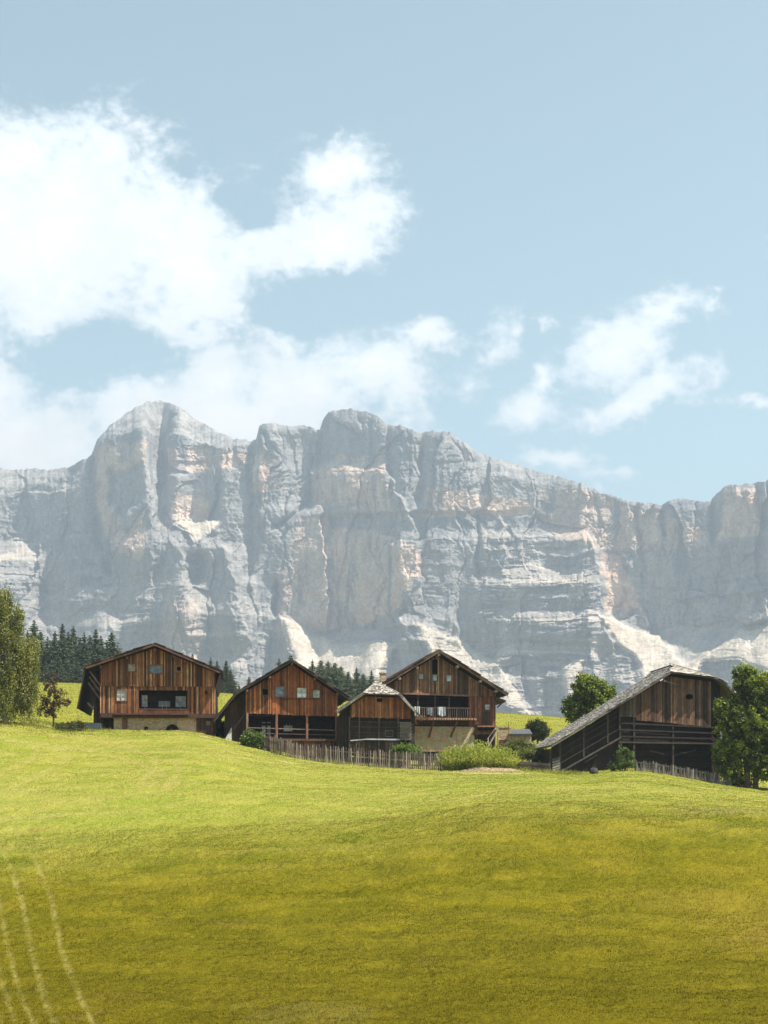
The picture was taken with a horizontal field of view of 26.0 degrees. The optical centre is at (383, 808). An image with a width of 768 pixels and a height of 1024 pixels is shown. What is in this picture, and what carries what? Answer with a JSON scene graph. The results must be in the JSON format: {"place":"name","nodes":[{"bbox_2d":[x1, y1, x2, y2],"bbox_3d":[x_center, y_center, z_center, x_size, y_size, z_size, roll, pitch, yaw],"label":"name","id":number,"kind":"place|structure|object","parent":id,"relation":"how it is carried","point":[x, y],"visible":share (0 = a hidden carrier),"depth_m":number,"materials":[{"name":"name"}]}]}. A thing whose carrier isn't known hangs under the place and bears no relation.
{"place":"outdoors","nodes":[
{"label":"outdoors","id":0,"kind":"place"},
{"bbox_2d":[0,400,767,737],"bbox_3d":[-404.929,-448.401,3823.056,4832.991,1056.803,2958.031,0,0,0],"label":"mountain","id":1,"kind":"structure","parent":0,"point":[350,540],"depth_m":3509.06,"materials":[{"name":"grey stone"}]},
{"bbox_2d":[0,682,767,1023],"bbox_3d":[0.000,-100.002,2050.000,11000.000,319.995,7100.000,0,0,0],"label":"ground","id":2,"kind":"structure","parent":0,"point":[230,797],"depth_m":98.03,"materials":[{"name":"green plant"}]},
{"bbox_2d":[0,580,43,724],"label":"birch tree","id":3,"kind":"object","parent":2,"relation":"on","point":[22,686],"visible":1,"depth_m":148.90,"materials":[{"name":"green plant"}]},
{"bbox_2d":[1,620,49,681],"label":"spruce tree","id":4,"kind":"object","parent":2,"relation":"on","point":[33,626],"visible":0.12,"depth_m":371.58,"materials":[{"name":"green plant"}]},
{"bbox_2d":[25,630,42,681],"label":"spruce tree","id":5,"kind":"object","parent":2,"relation":"on","point":[29,650],"visible":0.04,"depth_m":365.86,"materials":[{"name":"green plant"}]},
{"bbox_2d":[37,632,45,651],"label":"spruce tree","id":6,"kind":"object","parent":2,"relation":"on","point":[41,634],"visible":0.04,"depth_m":377.76,"materials":[{"name":"green plant"}]},
{"bbox_2d":[39,660,50,682],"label":"spruce tree","id":7,"kind":"object","parent":2,"relation":"on","point":[44,677],"visible":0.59,"depth_m":360.74,"materials":[{"name":"green plant"}]},
{"bbox_2d":[41,638,49,668],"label":"spruce tree","id":8,"kind":"object","parent":2,"relation":"on","point":[47,646],"visible":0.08,"depth_m":373.81,"materials":[{"name":"green plant"}]},
{"bbox_2d":[40,631,59,679],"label":"spruce tree","id":9,"kind":"object","parent":2,"relation":"on","point":[50,657],"visible":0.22,"depth_m":369.48,"materials":[{"name":"green plant"}]},
{"bbox_2d":[35,671,72,726],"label":"copper leaved tree","id":10,"kind":"object","parent":2,"relation":"on","point":[52,704],"visible":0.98,"depth_m":150.84,"materials":[{"name":"brown plant"}]},
{"bbox_2d":[39,632,76,682],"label":"spruce tree","id":11,"kind":"object","parent":2,"relation":"on","point":[68,639],"visible":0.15,"depth_m":371.73,"materials":[{"name":"green plant"}]},
{"bbox_2d":[47,654,69,682],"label":"spruce tree","id":12,"kind":"object","parent":2,"relation":"on","point":[58,671],"visible":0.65,"depth_m":359.60,"materials":[{"name":"green plant"}]},
{"bbox_2d":[41,624,80,680],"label":"spruce tree","id":13,"kind":"object","parent":2,"relation":"on","point":[62,652],"visible":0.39,"depth_m":365.43,"materials":[{"name":"green plant"}]},
{"bbox_2d":[54,718,87,730],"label":"shrub","id":14,"kind":"object","parent":2,"relation":"on","point":[78,725],"visible":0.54,"depth_m":148.17,"materials":[{"name":"green plant"}]},
{"bbox_2d":[64,657,82,682],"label":"spruce tree","id":15,"kind":"object","parent":2,"relation":"on","point":[76,675],"visible":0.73,"depth_m":358.54,"materials":[{"name":"green plant"}]},
{"bbox_2d":[69,626,78,651],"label":"spruce tree","id":16,"kind":"object","parent":2,"relation":"on","point":[73,634],"visible":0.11,"depth_m":377.84,"materials":[{"name":"green plant"}]},
{"bbox_2d":[66,637,81,663],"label":"spruce tree","id":17,"kind":"object","parent":2,"relation":"on","point":[73,658],"visible":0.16,"depth_m":369.58,"materials":[{"name":"green plant"}]},
{"bbox_2d":[70,632,94,676],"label":"spruce tree","id":18,"kind":"object","parent":2,"relation":"on","point":[84,651],"visible":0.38,"depth_m":365.60,"materials":[{"name":"green plant"}]},
{"bbox_2d":[77,658,89,682],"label":"spruce tree","id":19,"kind":"object","parent":2,"relation":"on","point":[82,673],"visible":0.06,"depth_m":357.82,"materials":[{"name":"green plant"}]},
{"bbox_2d":[87,635,96,657],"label":"spruce tree","id":20,"kind":"object","parent":2,"relation":"on","point":[89,642],"visible":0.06,"depth_m":373.87,"materials":[{"name":"green plant"}]},
{"bbox_2d":[81,629,104,671],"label":"spruce tree","id":21,"kind":"object","parent":2,"relation":"on","point":[96,649],"visible":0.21,"depth_m":367.61,"materials":[{"name":"green plant"}]},
{"bbox_2d":[85,723,100,729],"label":"water trough","id":22,"kind":"object","parent":2,"relation":"on","point":[97,726],"visible":0.5,"depth_m":150.88,"materials":[{"name":"metal"}]},
{"bbox_2d":[98,636,104,652],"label":"spruce tree","id":23,"kind":"object","parent":2,"relation":"on","point":[100,642],"visible":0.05,"depth_m":377.82,"materials":[{"name":"green plant"}]},
{"bbox_2d":[93,633,122,660],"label":"spruce tree","id":24,"kind":"object","parent":2,"relation":"on","point":[112,650],"visible":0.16,"depth_m":365.52,"materials":[{"name":"green plant"}]},
{"bbox_2d":[77,642,224,735],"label":"farmhouse","id":25,"kind":"object","parent":2,"relation":"on","point":[154,686],"visible":0.94,"depth_m":153.21,"materials":[{"name":"brown wood"}]},
{"bbox_2d":[116,689,126,700],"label":"window","id":26,"kind":"structure","parent":25,"relation":"in","point":[121,694],"depth_m":152.86,"materials":[{"name":"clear glass"}]},
{"bbox_2d":[122,719,127,729],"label":"door","id":27,"kind":"structure","parent":25,"relation":"in","point":[124,721],"depth_m":153.04,"materials":[{"name":"wood"}]},
{"bbox_2d":[128,663,135,671],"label":"window","id":28,"kind":"structure","parent":25,"relation":"in","point":[131,666],"depth_m":152.89,"materials":[{"name":"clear glass"}]},
{"bbox_2d":[141,694,147,711],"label":"window","id":29,"kind":"structure","parent":25,"relation":"in","point":[144,697],"depth_m":154.58,"materials":[{"name":"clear glass"}]},
{"bbox_2d":[149,664,162,673],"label":"window","id":30,"kind":"structure","parent":25,"relation":"in","point":[153,668],"depth_m":153.04,"materials":[{"name":"clear glass"}]},
{"bbox_2d":[158,700,170,708],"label":"window","id":31,"kind":"structure","parent":25,"relation":"in","point":[161,703],"depth_m":154.70,"materials":[{"name":"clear glass"}]},
{"bbox_2d":[175,695,186,710],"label":"window","id":32,"kind":"structure","parent":25,"relation":"in","point":[180,700],"depth_m":154.85,"materials":[{"name":"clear glass"}]},
{"bbox_2d":[206,719,223,736],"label":"shrub","id":33,"kind":"object","parent":2,"relation":"on","point":[220,727],"visible":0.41,"depth_m":157.65,"materials":[{"name":"green plant"}]},
{"bbox_2d":[220,682,227,693],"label":"spruce tree","id":34,"kind":"object","parent":2,"relation":"on","point":[223,688],"visible":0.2,"depth_m":336.65,"materials":[{"name":"green plant"}]},
{"bbox_2d":[224,669,238,693],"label":"spruce tree","id":35,"kind":"object","parent":2,"relation":"on","point":[231,687],"visible":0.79,"depth_m":337.68,"materials":[{"name":"green plant"}]},
{"bbox_2d":[223,661,239,687],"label":"spruce tree","id":36,"kind":"object","parent":2,"relation":"on","point":[226,668],"visible":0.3,"depth_m":341.73,"materials":[{"name":"green plant"}]},
{"bbox_2d":[238,728,264,748],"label":"shrub","id":37,"kind":"object","parent":2,"relation":"on","point":[252,738],"visible":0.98,"depth_m":149.66,"materials":[{"name":"green plant"}]},
{"bbox_2d":[212,659,349,756],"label":"farmhouse","id":38,"kind":"object","parent":2,"relation":"on","point":[292,700],"visible":0.91,"depth_m":154.29,"materials":[{"name":"brown wood"}]},
{"bbox_2d":[261,721,265,732],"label":"window","id":39,"kind":"structure","parent":38,"relation":"in","point":[262,730],"depth_m":155.91,"materials":[{"name":"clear glass"}]},
{"bbox_2d":[266,721,270,732],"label":"window","id":40,"kind":"structure","parent":38,"relation":"in","point":[267,730],"depth_m":155.95,"materials":[{"name":"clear glass"}]},
{"bbox_2d":[275,686,284,696],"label":"window","id":41,"kind":"structure","parent":38,"relation":"in","point":[279,690],"depth_m":153.94,"materials":[{"name":"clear glass"}]},
{"bbox_2d":[283,723,292,731],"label":"window","id":42,"kind":"structure","parent":38,"relation":"in","point":[284,730],"depth_m":156.06,"materials":[{"name":"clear glass"}]},
{"bbox_2d":[296,687,306,697],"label":"window","id":43,"kind":"structure","parent":38,"relation":"in","point":[301,692],"depth_m":154.13,"materials":[{"name":"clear glass"}]},
{"bbox_2d":[312,689,320,697],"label":"window","id":44,"kind":"structure","parent":38,"relation":"in","point":[316,693],"depth_m":154.28,"materials":[{"name":"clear glass"}]},
{"bbox_2d":[309,659,317,670],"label":"spruce tree","id":45,"kind":"object","parent":2,"relation":"on","point":[312,667],"visible":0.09,"depth_m":349.85,"materials":[{"name":"green plant"}]},
{"bbox_2d":[313,660,331,682],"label":"pine tree","id":46,"kind":"object","parent":2,"relation":"on","point":[321,672],"visible":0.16,"depth_m":344.59,"materials":[{"name":"green plant"}]},
{"bbox_2d":[323,661,332,682],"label":"pine tree","id":47,"kind":"object","parent":2,"relation":"on","point":[328,665],"visible":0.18,"depth_m":348.73,"materials":[{"name":"green plant"}]},
{"bbox_2d":[323,663,349,700],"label":"pine tree","id":48,"kind":"object","parent":2,"relation":"on","point":[335,680],"visible":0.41,"depth_m":344.61,"materials":[{"name":"green plant"}]},
{"bbox_2d":[336,666,345,683],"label":"pine tree","id":49,"kind":"object","parent":2,"relation":"on","point":[341,668],"visible":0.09,"depth_m":350.71,"materials":[{"name":"green plant"}]},
{"bbox_2d":[341,672,357,700],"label":"pine tree","id":50,"kind":"object","parent":2,"relation":"on","point":[350,685],"visible":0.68,"depth_m":346.58,"materials":[{"name":"green plant"}]},
{"bbox_2d":[260,732,448,769],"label":"picket fence","id":51,"kind":"object","parent":2,"relation":"on","point":[270,743],"visible":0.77,"depth_m":147.21,"materials":[{"name":"grey wood"}]},
{"bbox_2d":[352,667,364,697],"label":"spruce tree","id":52,"kind":"object","parent":2,"relation":"on","point":[358,686],"visible":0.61,"depth_m":348.70,"materials":[{"name":"green plant"}]},
{"bbox_2d":[359,673,368,692],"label":"pine tree","id":53,"kind":"object","parent":2,"relation":"on","point":[363,679],"visible":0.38,"depth_m":351.67,"materials":[{"name":"green plant"}]},
{"bbox_2d":[361,670,376,693],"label":"spruce tree","id":54,"kind":"object","parent":2,"relation":"on","point":[371,680],"visible":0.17,"depth_m":348.81,"materials":[{"name":"green plant"}]},
{"bbox_2d":[336,681,423,758],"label":"hay shed","id":55,"kind":"structure","parent":2,"relation":"on","point":[366,713],"depth_m":149.62,"materials":[{"name":"brown wood"}]},
{"bbox_2d":[399,722,411,739],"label":"firewood stack","id":56,"kind":"object","parent":2,"relation":"on","point":[405,726],"visible":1,"depth_m":148.92,"materials":[{"name":"grey wood"}]},
{"bbox_2d":[389,741,423,766],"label":"shrub","id":57,"kind":"object","parent":2,"relation":"on","point":[409,748],"visible":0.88,"depth_m":148.17,"materials":[{"name":"green plant"}]},
{"bbox_2d":[338,649,508,753],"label":"farmhouse","id":58,"kind":"object","parent":2,"relation":"on","point":[467,697],"visible":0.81,"depth_m":161.23,"materials":[{"name":"brown wood"}]},
{"bbox_2d":[414,706,419,716],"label":"hanging cloth","id":59,"kind":"object","parent":58,"relation":"hanging from","point":[417,708],"visible":0.62,"depth_m":159.96,"materials":[{"name":"fabric"}]},
{"bbox_2d":[418,673,423,679],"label":"window","id":60,"kind":"structure","parent":58,"relation":"in","point":[420,675],"depth_m":160.74,"materials":[{"name":"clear glass"}]},
{"bbox_2d":[415,716,430,724],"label":"flower box","id":61,"kind":"object","parent":58,"relation":"attached to","point":[419,718],"visible":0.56,"depth_m":159.66,"materials":[{"name":"brown plant"}]},
{"bbox_2d":[427,708,432,715],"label":"hanging cloth","id":62,"kind":"object","parent":58,"relation":"hanging from","point":[429,711],"visible":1,"depth_m":160.15,"materials":[{"name":"fabric"}]},
{"bbox_2d":[432,674,437,680],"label":"window","id":63,"kind":"structure","parent":58,"relation":"in","point":[434,676],"depth_m":161.02,"materials":[{"name":"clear glass"}]},
{"bbox_2d":[437,707,444,715],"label":"hanging cloth","id":64,"kind":"object","parent":58,"relation":"hanging from","point":[440,711],"visible":1,"depth_m":160.29,"materials":[{"name":"fabric"}]},
{"bbox_2d":[446,674,451,681],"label":"window","id":65,"kind":"structure","parent":58,"relation":"in","point":[448,676],"depth_m":161.21,"materials":[{"name":"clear glass"}]},
{"bbox_2d":[481,711,489,725],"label":"door","id":66,"kind":"structure","parent":58,"relation":"in","point":[485,716],"depth_m":161.69,"materials":[{"name":"brown wood"}]},
{"bbox_2d":[484,704,490,709],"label":"window","id":67,"kind":"structure","parent":58,"relation":"in","point":[486,706],"depth_m":161.80,"materials":[{"name":"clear glass"}]},
{"bbox_2d":[419,751,442,766],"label":"picket fence","id":68,"kind":"object","parent":2,"relation":"on","point":[427,758],"visible":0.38,"depth_m":152.31,"materials":[{"name":"wood"}]},
{"bbox_2d":[433,739,521,769],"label":"shrub","id":69,"kind":"object","parent":2,"relation":"on","point":[462,758],"visible":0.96,"depth_m":147.07,"materials":[{"name":"green plant"}]},
{"bbox_2d":[460,767,519,771],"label":"hay heap","id":70,"kind":"object","parent":2,"relation":"on","point":[484,769],"visible":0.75,"depth_m":146.11,"materials":[{"name":"beige plant"}]},
{"bbox_2d":[496,726,531,746],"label":"stone outbuilding","id":71,"kind":"structure","parent":2,"relation":"on","point":[516,734],"depth_m":174.00,"materials":[{"name":"stone"}]},
{"bbox_2d":[494,737,541,758],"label":"shrub","id":72,"kind":"object","parent":2,"relation":"on","point":[516,744],"visible":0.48,"depth_m":159.37,"materials":[{"name":"green plant"}]},
{"bbox_2d":[512,744,548,762],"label":"shrub","id":73,"kind":"object","parent":2,"relation":"on","point":[531,754],"visible":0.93,"depth_m":154.55,"materials":[{"name":"green plant"}]},
{"bbox_2d":[512,759,549,770],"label":"plank barrier","id":74,"kind":"object","parent":2,"relation":"on","point":[535,765],"visible":0.48,"depth_m":150.05,"materials":[{"name":"grey wood"}]},
{"bbox_2d":[524,718,551,743],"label":"round bush tree","id":75,"kind":"object","parent":2,"relation":"on","point":[539,730],"visible":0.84,"depth_m":177.35,"materials":[{"name":"green plant"}]},
{"bbox_2d":[559,672,619,726],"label":"broadleaf tree","id":76,"kind":"object","parent":2,"relation":"on","point":[590,693],"visible":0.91,"depth_m":167.13,"materials":[{"name":"green plant"}]},
{"bbox_2d":[589,767,598,773],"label":"boulder","id":77,"kind":"object","parent":2,"relation":"on","point":[593,770],"visible":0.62,"depth_m":146.32,"materials":[{"name":"grey stone"}]},
{"bbox_2d":[606,742,635,771],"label":"sapling","id":78,"kind":"object","parent":2,"relation":"on","point":[621,761],"visible":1,"depth_m":146.31,"materials":[{"name":"green plant"}]},
{"bbox_2d":[530,664,734,781],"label":"shingled barn","id":79,"kind":"structure","parent":2,"relation":"on","point":[668,719],"depth_m":151.29,"materials":[{"name":"brown wood"}]},
{"bbox_2d":[634,759,730,784],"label":"picket fence","id":80,"kind":"object","parent":2,"relation":"on","point":[687,774],"visible":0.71,"depth_m":146.73,"materials":[{"name":"wood"}]},
{"bbox_2d":[708,662,767,788],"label":"broadleaf tree","id":81,"kind":"object","parent":2,"relation":"on","point":[744,740],"visible":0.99,"depth_m":146.30,"materials":[{"name":"green plant"}]},
{"bbox_2d":[727,774,752,786],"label":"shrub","id":82,"kind":"object","parent":2,"relation":"on","point":[733,784],"visible":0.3,"depth_m":148.19,"materials":[{"name":"green plant"}]},
{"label":"trestle","id":83,"kind":"object","parent":2,"relation":"on","visible":0},
{"bbox_2d":[350,738,399,740],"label":"long board","id":84,"kind":"object","parent":83,"relation":"on","point":[374,739],"visible":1,"depth_m":149.20,"materials":[{"name":"paint"}]},
{"bbox_2d":[0,0,767,504],"label":"sky","id":85,"kind":"structure","parent":0,"point":[533,234],"materials":[{"name":"blue"}]}
]}

